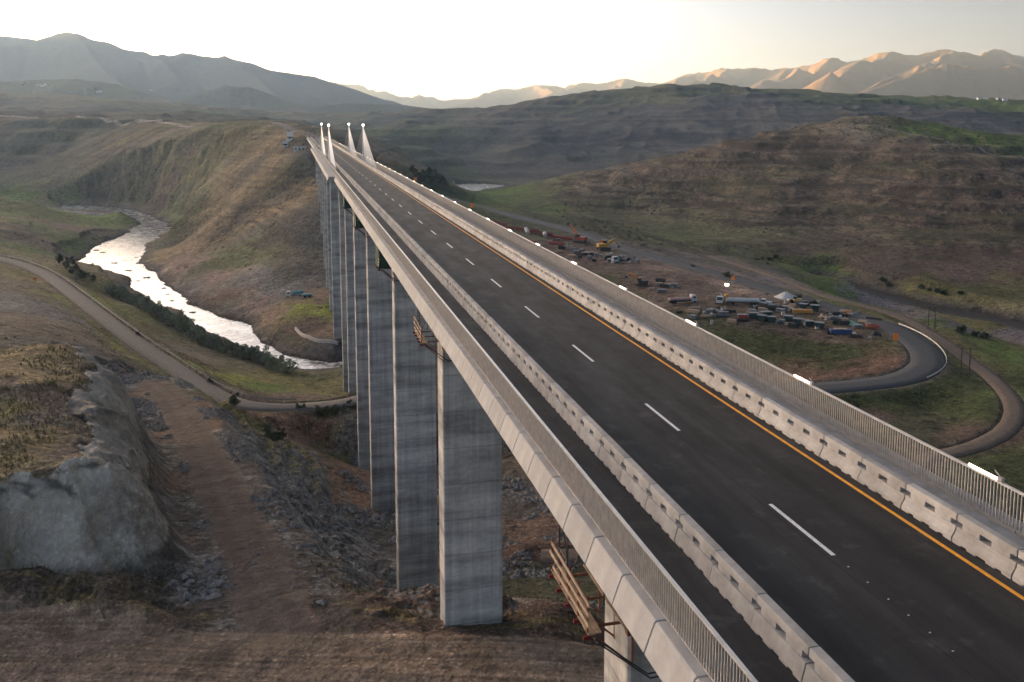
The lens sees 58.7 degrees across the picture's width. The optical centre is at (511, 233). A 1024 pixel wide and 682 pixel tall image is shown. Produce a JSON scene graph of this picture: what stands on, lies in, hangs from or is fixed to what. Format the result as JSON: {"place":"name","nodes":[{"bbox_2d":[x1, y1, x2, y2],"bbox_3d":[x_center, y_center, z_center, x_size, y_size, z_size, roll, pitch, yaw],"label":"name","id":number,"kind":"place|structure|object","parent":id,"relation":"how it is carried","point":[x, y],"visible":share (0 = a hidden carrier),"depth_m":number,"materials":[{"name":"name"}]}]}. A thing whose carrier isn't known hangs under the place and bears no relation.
{"place":"outdoors","nodes":[
{"label":"outdoors","id":0,"kind":"place"},
{"bbox_2d":[0,257,356,411],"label":"gravel road","id":1,"kind":"structure","parent":0,"point":[169,365],"depth_m":303.23,"materials":[{"name":"gravel"}]},
{"bbox_2d":[58,205,342,368],"bbox_3d":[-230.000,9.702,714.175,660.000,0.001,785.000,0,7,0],"label":"river","id":2,"kind":"structure","parent":0,"point":[129,246],"depth_m":586.51,"materials":[{"name":"liquid"}]},
{"bbox_2d":[457,183,503,190],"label":"river","id":3,"kind":"structure","parent":0,"point":[475,187],"depth_m":1356.16,"materials":[{"name":"liquid"}]},
{"bbox_2d":[0,92,1023,681],"bbox_3d":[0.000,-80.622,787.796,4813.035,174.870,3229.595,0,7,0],"label":"ground","id":4,"kind":"structure","parent":0,"point":[86,516],"depth_m":370.13,"materials":[{"name":"soil"}]},
{"bbox_2d":[0,343,93,479],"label":"grass","id":5,"kind":"structure","parent":4,"relation":"on","point":[38,422],"depth_m":130.12,"materials":[{"name":"plant"}]},
{"bbox_2d":[73,269,88,281],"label":"tree","id":6,"kind":"object","parent":4,"relation":"on","point":[81,274],"visible":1,"depth_m":468.14,"materials":[{"name":"green plant"}]},
{"bbox_2d":[109,286,126,297],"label":"bush","id":7,"kind":"object","parent":4,"relation":"on","point":[119,289],"visible":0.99,"depth_m":463.98,"materials":[{"name":"green plant"}]},
{"bbox_2d":[132,297,144,307],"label":"bush","id":8,"kind":"object","parent":4,"relation":"on","point":[141,300],"visible":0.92,"depth_m":421.64,"materials":[{"name":"green plant"}]},
{"bbox_2d":[0,254,295,401],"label":"guard rail","id":9,"kind":"object","parent":4,"relation":"on","point":[159,345],"visible":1,"depth_m":306.38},
{"bbox_2d":[143,301,159,313],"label":"bush","id":10,"kind":"object","parent":4,"relation":"on","point":[149,307],"visible":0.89,"depth_m":413.48,"materials":[{"name":"green plant"}]},
{"bbox_2d":[159,310,173,321],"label":"bush","id":11,"kind":"object","parent":4,"relation":"on","point":[167,316],"visible":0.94,"depth_m":405.13,"materials":[{"name":"green plant"}]},
{"bbox_2d":[164,313,180,326],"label":"bush","id":12,"kind":"object","parent":4,"relation":"on","point":[175,317],"visible":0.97,"depth_m":402.24,"materials":[{"name":"green plant"}]},
{"bbox_2d":[177,319,191,331],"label":"bush","id":13,"kind":"object","parent":4,"relation":"on","point":[185,326],"visible":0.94,"depth_m":397.67,"materials":[{"name":"green plant"}]},
{"bbox_2d":[188,327,205,340],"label":"bush","id":14,"kind":"object","parent":4,"relation":"on","point":[193,335],"visible":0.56,"depth_m":388.85,"materials":[{"name":"green plant"}]},
{"bbox_2d":[0,120,397,279],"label":"undergrowth","id":15,"kind":"object","parent":4,"relation":"on","point":[186,221],"visible":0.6,"depth_m":710.73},
{"bbox_2d":[194,330,208,342],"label":"bush","id":16,"kind":"object","parent":4,"relation":"on","point":[199,337],"visible":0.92,"depth_m":384.59,"materials":[{"name":"green plant"}]},
{"bbox_2d":[58,311,357,462],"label":"grass","id":17,"kind":"structure","parent":4,"relation":"on","point":[106,335],"depth_m":290.35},
{"bbox_2d":[203,333,217,347],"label":"bush","id":18,"kind":"object","parent":4,"relation":"on","point":[208,339],"visible":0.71,"depth_m":380.52,"materials":[{"name":"green plant"}]},
{"bbox_2d":[97,362,329,605],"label":"loose stones","id":19,"kind":"object","parent":4,"relation":"on","point":[182,593],"visible":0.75,"depth_m":138.82,"materials":[{"name":"stone"}]},
{"bbox_2d":[209,333,224,349],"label":"bush","id":20,"kind":"object","parent":4,"relation":"on","point":[216,340],"visible":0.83,"depth_m":377.64,"materials":[{"name":"green plant"}]},
{"bbox_2d":[217,339,231,352],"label":"bush","id":21,"kind":"object","parent":4,"relation":"on","point":[222,347],"visible":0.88,"depth_m":372.45,"materials":[{"name":"green plant"}]},
{"bbox_2d":[224,341,240,351],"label":"bush","id":22,"kind":"object","parent":4,"relation":"on","point":[231,344],"visible":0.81,"depth_m":370.86,"materials":[{"name":"green plant"}]},
{"bbox_2d":[228,392,240,404],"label":"bush","id":23,"kind":"object","parent":4,"relation":"on","point":[233,399],"visible":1,"depth_m":236.26,"materials":[{"name":"green plant"}]},
{"bbox_2d":[231,344,244,355],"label":"bush","id":24,"kind":"object","parent":4,"relation":"on","point":[233,353],"visible":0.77,"depth_m":369.15,"materials":[{"name":"green plant"}]},
{"bbox_2d":[236,346,248,359],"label":"bush","id":25,"kind":"object","parent":4,"relation":"on","point":[242,353],"visible":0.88,"depth_m":364.92,"materials":[{"name":"green plant"}]},
{"bbox_2d":[250,349,261,363],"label":"bush","id":26,"kind":"object","parent":4,"relation":"on","point":[256,360],"visible":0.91,"depth_m":362.79,"materials":[{"name":"green plant"}]},
{"bbox_2d":[253,344,270,361],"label":"bush","id":27,"kind":"object","parent":4,"relation":"on","point":[265,349],"visible":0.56,"depth_m":367.96,"materials":[{"name":"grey plant"}]},
{"bbox_2d":[264,353,284,369],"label":"bush","id":28,"kind":"object","parent":4,"relation":"on","point":[274,362],"visible":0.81,"depth_m":347.62,"materials":[{"name":"green plant"}]},
{"bbox_2d":[266,432,283,441],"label":"bush","id":29,"kind":"object","parent":4,"relation":"on","point":[273,436],"visible":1,"depth_m":205.72,"materials":[{"name":"green plant"}]},
{"bbox_2d":[275,427,286,436],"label":"bush","id":30,"kind":"object","parent":4,"relation":"on","point":[282,433],"visible":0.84,"depth_m":221.13,"materials":[{"name":"green plant"}]},
{"bbox_2d":[278,358,298,373],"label":"bush","id":31,"kind":"object","parent":4,"relation":"on","point":[287,365],"visible":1,"depth_m":340.90,"materials":[{"name":"green plant"}]},
{"bbox_2d":[286,290,304,297],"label":"lorry","id":32,"kind":"object","parent":4,"relation":"on","point":[299,293],"visible":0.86,"depth_m":458.49,"materials":[{"name":"teal paint"}]},
{"bbox_2d":[161,291,436,369],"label":"loose stones","id":33,"kind":"object","parent":4,"relation":"on","point":[334,352],"visible":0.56,"depth_m":434.24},
{"bbox_2d":[16,554,604,622],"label":"grass","id":34,"kind":"structure","parent":4,"relation":"on","point":[367,590],"depth_m":105.35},
{"bbox_2d":[295,327,337,344],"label":"wall","id":35,"kind":"structure","parent":4,"relation":"on","point":[300,333],"depth_m":387.28,"materials":[{"name":"concrete"}]},
{"bbox_2d":[330,404,339,415],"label":"bush","id":36,"kind":"object","parent":4,"relation":"on","point":[335,410],"visible":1,"depth_m":252.14,"materials":[{"name":"green plant"}]},
{"bbox_2d":[112,544,603,622],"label":"loose stones","id":37,"kind":"object","parent":4,"relation":"on","point":[293,586],"visible":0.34,"depth_m":108.91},
{"bbox_2d":[429,172,442,183],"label":"tree","id":38,"kind":"object","parent":4,"relation":"on","point":[435,180],"visible":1,"depth_m":932.61,"materials":[{"name":"green plant"}]},
{"bbox_2d":[296,469,604,608],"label":"loose stones","id":39,"kind":"object","parent":4,"relation":"on","point":[532,573],"visible":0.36,"depth_m":179.28,"materials":[{"name":"stone"}]},
{"bbox_2d":[0,273,980,493],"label":"undergrowth","id":40,"kind":"object","parent":4,"relation":"on","point":[600,274],"visible":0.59,"depth_m":311.44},
{"bbox_2d":[567,222,587,243],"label":"excavator","id":41,"kind":"object","parent":4,"relation":"on","point":[580,239],"visible":1,"depth_m":519.11,"materials":[{"name":"red metal"}]},
{"bbox_2d":[596,239,620,250],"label":"excavator","id":42,"kind":"object","parent":4,"relation":"on","point":[603,246],"visible":1,"depth_m":493.69,"materials":[{"name":"yellow metal"}]},
{"bbox_2d":[624,272,647,286],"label":"excavator","id":43,"kind":"object","parent":4,"relation":"on","point":[641,282],"visible":1,"depth_m":392.17,"materials":[{"name":"grey metal"}]},
{"bbox_2d":[307,123,1023,681],"bbox_3d":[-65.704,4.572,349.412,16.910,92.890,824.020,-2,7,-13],"label":"bridge","id":44,"kind":"structure","parent":4,"relation":"on","point":[853,579],"depth_m":41.16,"materials":[{"name":"concrete"}]},
{"bbox_2d":[343,195,352,214],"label":"work platform","id":45,"kind":"structure","parent":44,"relation":"attached to","point":[346,204],"depth_m":224.46,"materials":[{"name":"green wood"}]},
{"bbox_2d":[353,210,370,237],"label":"work platform","id":46,"kind":"structure","parent":44,"relation":"attached to","point":[357,224],"depth_m":183.00,"materials":[{"name":"green wood"}]},
{"bbox_2d":[374,242,398,282],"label":"work platform","id":47,"kind":"structure","parent":44,"relation":"attached to","point":[381,263],"depth_m":132.81,"materials":[{"name":"green wood"}]},
{"bbox_2d":[413,308,451,361],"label":"work platform","id":48,"kind":"structure","parent":44,"relation":"attached to","point":[419,334],"depth_m":90.71,"materials":[{"name":"brown wood"}]},
{"bbox_2d":[432,263,440,277],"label":"concrete barrier","id":49,"kind":"object","parent":44,"relation":"on","point":[435,271],"visible":0.67,"depth_m":81.92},
{"bbox_2d":[437,267,445,281],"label":"concrete barrier","id":50,"kind":"object","parent":44,"relation":"on","point":[440,273],"visible":0.63,"depth_m":79.56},
{"bbox_2d":[441,272,450,287],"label":"concrete barrier","id":51,"kind":"object","parent":44,"relation":"on","point":[446,275],"visible":0.63,"depth_m":77.07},
{"bbox_2d":[446,277,456,292],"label":"concrete barrier","id":52,"kind":"object","parent":44,"relation":"on","point":[450,282],"visible":0.68,"depth_m":74.46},
{"bbox_2d":[451,283,461,299],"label":"concrete barrier","id":53,"kind":"object","parent":44,"relation":"on","point":[455,291],"visible":0.59,"depth_m":71.83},
{"bbox_2d":[457,289,467,306],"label":"concrete barrier","id":54,"kind":"object","parent":44,"relation":"on","point":[461,298],"visible":0.66,"depth_m":69.26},
{"bbox_2d":[463,295,475,313],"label":"concrete barrier","id":55,"kind":"object","parent":44,"relation":"on","point":[467,305],"visible":0.63,"depth_m":66.76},
{"bbox_2d":[469,302,481,320],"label":"concrete barrier","id":56,"kind":"object","parent":44,"relation":"on","point":[474,310],"visible":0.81,"depth_m":64.24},
{"bbox_2d":[476,309,489,329],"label":"concrete barrier","id":57,"kind":"object","parent":44,"relation":"on","point":[482,316],"visible":0.74,"depth_m":61.70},
{"bbox_2d":[484,317,498,338],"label":"concrete barrier","id":58,"kind":"object","parent":44,"relation":"on","point":[490,324],"visible":0.73,"depth_m":59.25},
{"bbox_2d":[492,325,507,348],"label":"concrete barrier","id":59,"kind":"object","parent":44,"relation":"on","point":[499,333],"visible":0.73,"depth_m":56.66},
{"bbox_2d":[501,335,517,359],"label":"concrete barrier","id":60,"kind":"object","parent":44,"relation":"on","point":[507,348],"visible":0.7,"depth_m":54.13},
{"bbox_2d":[507,247,516,259],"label":"concrete barrier","id":61,"kind":"object","parent":44,"relation":"on","point":[511,253],"visible":0.72,"depth_m":92.13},
{"bbox_2d":[513,251,522,263],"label":"concrete barrier","id":62,"kind":"object","parent":44,"relation":"on","point":[517,257],"visible":0.72,"depth_m":89.68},
{"bbox_2d":[511,345,529,371],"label":"concrete barrier","id":63,"kind":"object","parent":44,"relation":"on","point":[519,354],"visible":0.77,"depth_m":51.61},
{"bbox_2d":[519,255,529,267],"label":"concrete barrier","id":64,"kind":"object","parent":44,"relation":"on","point":[523,262],"visible":0.78,"depth_m":87.17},
{"bbox_2d":[526,259,536,272],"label":"concrete barrier","id":65,"kind":"object","parent":44,"relation":"on","point":[530,266],"visible":0.79,"depth_m":84.66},
{"bbox_2d":[522,356,541,385],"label":"concrete barrier","id":66,"kind":"object","parent":44,"relation":"on","point":[531,366],"visible":0.81,"depth_m":49.09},
{"bbox_2d":[533,263,543,276],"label":"concrete barrier","id":67,"kind":"object","parent":44,"relation":"on","point":[537,270],"visible":0.72,"depth_m":82.04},
{"bbox_2d":[534,369,554,399],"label":"concrete barrier","id":68,"kind":"object","parent":44,"relation":"on","point":[544,380],"visible":0.78,"depth_m":46.56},
{"bbox_2d":[540,267,551,282],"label":"concrete barrier","id":69,"kind":"object","parent":44,"relation":"on","point":[545,275],"visible":0.76,"depth_m":79.59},
{"bbox_2d":[548,272,560,287],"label":"concrete barrier","id":70,"kind":"object","parent":44,"relation":"on","point":[554,280],"visible":0.74,"depth_m":77.04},
{"bbox_2d":[547,382,570,416],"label":"concrete barrier","id":71,"kind":"object","parent":44,"relation":"on","point":[558,395],"visible":0.78,"depth_m":44.00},
{"bbox_2d":[557,277,570,293],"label":"concrete barrier","id":72,"kind":"object","parent":44,"relation":"on","point":[563,286],"visible":0.77,"depth_m":74.39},
{"bbox_2d":[566,283,579,299],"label":"concrete barrier","id":73,"kind":"object","parent":44,"relation":"on","point":[572,291],"visible":0.81,"depth_m":71.98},
{"bbox_2d":[562,398,587,435],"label":"concrete barrier","id":74,"kind":"object","parent":44,"relation":"on","point":[574,412],"visible":0.79,"depth_m":41.49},
{"bbox_2d":[575,288,591,306],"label":"concrete barrier","id":75,"kind":"object","parent":44,"relation":"on","point":[582,298],"visible":0.79,"depth_m":69.43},
{"bbox_2d":[579,415,607,456],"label":"concrete barrier","id":76,"kind":"object","parent":44,"relation":"on","point":[592,432],"visible":0.77,"depth_m":38.96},
{"bbox_2d":[586,295,601,313],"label":"concrete barrier","id":77,"kind":"object","parent":44,"relation":"on","point":[593,305],"visible":0.77,"depth_m":66.91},
{"bbox_2d":[548,525,658,678],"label":"work platform","id":78,"kind":"structure","parent":44,"relation":"attached to","point":[578,605],"depth_m":40.59,"materials":[{"name":"brown wood"}]},
{"bbox_2d":[597,301,614,321],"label":"concrete barrier","id":79,"kind":"object","parent":44,"relation":"on","point":[605,311],"visible":0.85,"depth_m":64.33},
{"bbox_2d":[598,435,630,481],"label":"concrete barrier","id":80,"kind":"object","parent":44,"relation":"on","point":[613,454],"visible":0.82,"depth_m":36.43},
{"bbox_2d":[609,309,627,330],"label":"concrete barrier","id":81,"kind":"object","parent":44,"relation":"on","point":[617,319],"visible":0.81,"depth_m":61.76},
{"bbox_2d":[623,316,642,339],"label":"concrete barrier","id":82,"kind":"object","parent":44,"relation":"on","point":[631,327],"visible":0.8,"depth_m":59.22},
{"bbox_2d":[620,458,656,508],"bbox_3d":[4.775,9.289,34.039,0.635,0.950,2.584,-2,7,-13],"label":"concrete barrier","id":83,"kind":"object","parent":44,"relation":"on","point":[636,480],"visible":0.76,"depth_m":33.87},
{"bbox_2d":[637,325,657,348],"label":"concrete barrier","id":84,"kind":"object","parent":44,"relation":"on","point":[646,335],"visible":0.8,"depth_m":56.77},
{"bbox_2d":[652,334,676,360],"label":"concrete barrier","id":85,"kind":"object","parent":44,"relation":"on","point":[662,345],"visible":0.83,"depth_m":54.22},
{"bbox_2d":[645,484,686,541],"bbox_3d":[5.385,9.604,31.511,0.635,0.950,2.584,-2,7,-13],"label":"concrete barrier","id":86,"kind":"object","parent":44,"relation":"on","point":[664,509],"visible":0.8,"depth_m":31.35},
{"bbox_2d":[670,345,695,371],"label":"concrete barrier","id":87,"kind":"object","parent":44,"relation":"on","point":[681,357],"visible":0.81,"depth_m":51.67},
{"bbox_2d":[675,514,723,579],"bbox_3d":[6.003,9.919,28.984,0.635,0.950,2.584,-2,7,-13],"label":"concrete barrier","id":88,"kind":"object","parent":44,"relation":"on","point":[697,543],"visible":0.8,"depth_m":28.82,"materials":[{"name":"concrete"}]},
{"bbox_2d":[688,356,715,385],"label":"concrete barrier","id":89,"kind":"object","parent":44,"relation":"on","point":[700,369],"visible":0.88,"depth_m":49.15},
{"bbox_2d":[709,368,739,400],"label":"concrete barrier","id":90,"kind":"object","parent":44,"relation":"on","point":[723,383],"visible":0.81,"depth_m":46.61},
{"bbox_2d":[709,550,766,626],"bbox_3d":[6.596,10.234,26.451,0.635,0.950,2.584,-2,7,-13],"label":"concrete barrier","id":91,"kind":"object","parent":44,"relation":"on","point":[735,584],"visible":0.86,"depth_m":26.30,"materials":[{"name":"concrete"}]},
{"bbox_2d":[732,382,766,416],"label":"concrete barrier","id":92,"kind":"object","parent":44,"relation":"on","point":[748,398],"visible":0.86,"depth_m":44.08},
{"bbox_2d":[758,397,796,435],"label":"concrete barrier","id":93,"kind":"object","parent":44,"relation":"on","point":[777,416],"visible":0.84,"depth_m":41.56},
{"bbox_2d":[751,594,818,681],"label":"concrete barrier","id":94,"kind":"object","parent":44,"relation":"on","point":[789,641],"visible":0.91,"depth_m":23.73,"materials":[{"name":"concrete"}]},
{"bbox_2d":[787,415,829,456],"bbox_3d":[12.786,8.652,39.155,0.638,0.950,2.584,-2,7,-13],"label":"concrete barrier","id":95,"kind":"object","parent":44,"relation":"on","point":[809,436],"visible":0.86,"depth_m":38.99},
{"bbox_2d":[802,646,854,681],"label":"concrete barrier","id":96,"kind":"object","parent":44,"relation":"on","point":[824,667],"visible":1,"depth_m":22.05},
{"bbox_2d":[820,435,867,480],"bbox_3d":[13.402,8.966,36.628,0.637,0.950,2.584,-2,7,-13],"label":"concrete barrier","id":97,"kind":"object","parent":44,"relation":"on","point":[845,458],"visible":0.87,"depth_m":36.47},
{"bbox_2d":[858,457,911,508],"bbox_3d":[14.000,9.282,34.097,0.638,0.950,2.584,-2,7,-13],"label":"concrete barrier","id":98,"kind":"object","parent":44,"relation":"on","point":[887,484],"visible":0.88,"depth_m":33.94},
{"bbox_2d":[901,483,963,540],"bbox_3d":[14.606,9.597,31.568,0.638,0.950,2.584,-2,7,-13],"label":"concrete barrier","id":99,"kind":"object","parent":44,"relation":"on","point":[933,512],"visible":0.81,"depth_m":31.40,"materials":[{"name":"concrete"}]},
{"bbox_2d":[952,513,1023,578],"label":"concrete barrier","id":100,"kind":"object","parent":44,"relation":"on","point":[992,548],"visible":0.94,"depth_m":28.87,"materials":[{"name":"concrete"}]},
{"bbox_2d":[1012,550,1023,586],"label":"concrete barrier","id":101,"kind":"object","parent":44,"relation":"on","point":[1018,576],"visible":1,"depth_m":27.56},
{"bbox_2d":[667,294,696,303],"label":"lorry","id":102,"kind":"object","parent":4,"relation":"on","point":[675,300],"visible":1,"depth_m":355.01,"materials":[{"name":"white paint"}]},
{"bbox_2d":[726,298,758,304],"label":"tanker trailer","id":103,"kind":"object","parent":4,"relation":"on","point":[751,301],"visible":1,"depth_m":350.62,"materials":[{"name":"white paint"}]},
{"bbox_2d":[774,292,793,299],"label":"stone heap","id":104,"kind":"object","parent":4,"relation":"on","point":[785,296],"visible":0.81,"depth_m":369.63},
{"bbox_2d":[547,115,1023,270],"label":"undergrowth","id":105,"kind":"object","parent":4,"relation":"on","point":[941,214],"visible":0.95,"depth_m":834.94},
{"bbox_2d":[792,309,812,312],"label":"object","id":106,"kind":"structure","parent":4,"relation":"on","point":[802,310],"depth_m":337.81,"materials":[{"name":"yellow paint"}]},
{"bbox_2d":[829,328,851,333],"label":"container","id":107,"kind":"object","parent":4,"relation":"on","point":[840,330],"visible":0.99,"depth_m":309.34,"materials":[{"name":"metal"}]},
{"bbox_2d":[898,323,946,380],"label":"guard rail","id":108,"kind":"object","parent":4,"relation":"on","point":[934,342],"visible":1,"depth_m":292.85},
{"bbox_2d":[960,348,972,378],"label":"power pole","id":109,"kind":"object","parent":4,"relation":"on","point":[969,362],"visible":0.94,"depth_m":260.40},
{"bbox_2d":[0,32,1023,128],"bbox_3d":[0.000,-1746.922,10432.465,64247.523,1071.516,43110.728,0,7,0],"label":"mountains","id":110,"kind":"structure","parent":0,"point":[82,67],"depth_m":5692.96,"materials":[{"name":"stone"}]},
{"bbox_2d":[0,0,1023,99],"label":"sky","id":111,"kind":"structure","parent":0,"point":[439,49],"materials":[{"name":"white"}]},
{"bbox_2d":[353,196,944,418],"bbox_3d":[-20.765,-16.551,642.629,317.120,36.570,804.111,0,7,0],"label":"asphalt road","id":112,"kind":"structure","parent":0,"point":[927,357],"depth_m":297.91,"materials":[{"name":"asphalt"}]},
{"bbox_2d":[540,256,1023,563],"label":"dirt track","id":113,"kind":"structure","parent":0,"point":[1008,426],"depth_m":239.14,"materials":[{"name":"soil"}]},
{"bbox_2d":[854,284,1023,329],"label":"side river","id":114,"kind":"structure","parent":0,"point":[989,318],"depth_m":470.01,"materials":[{"name":"grey liquid"}]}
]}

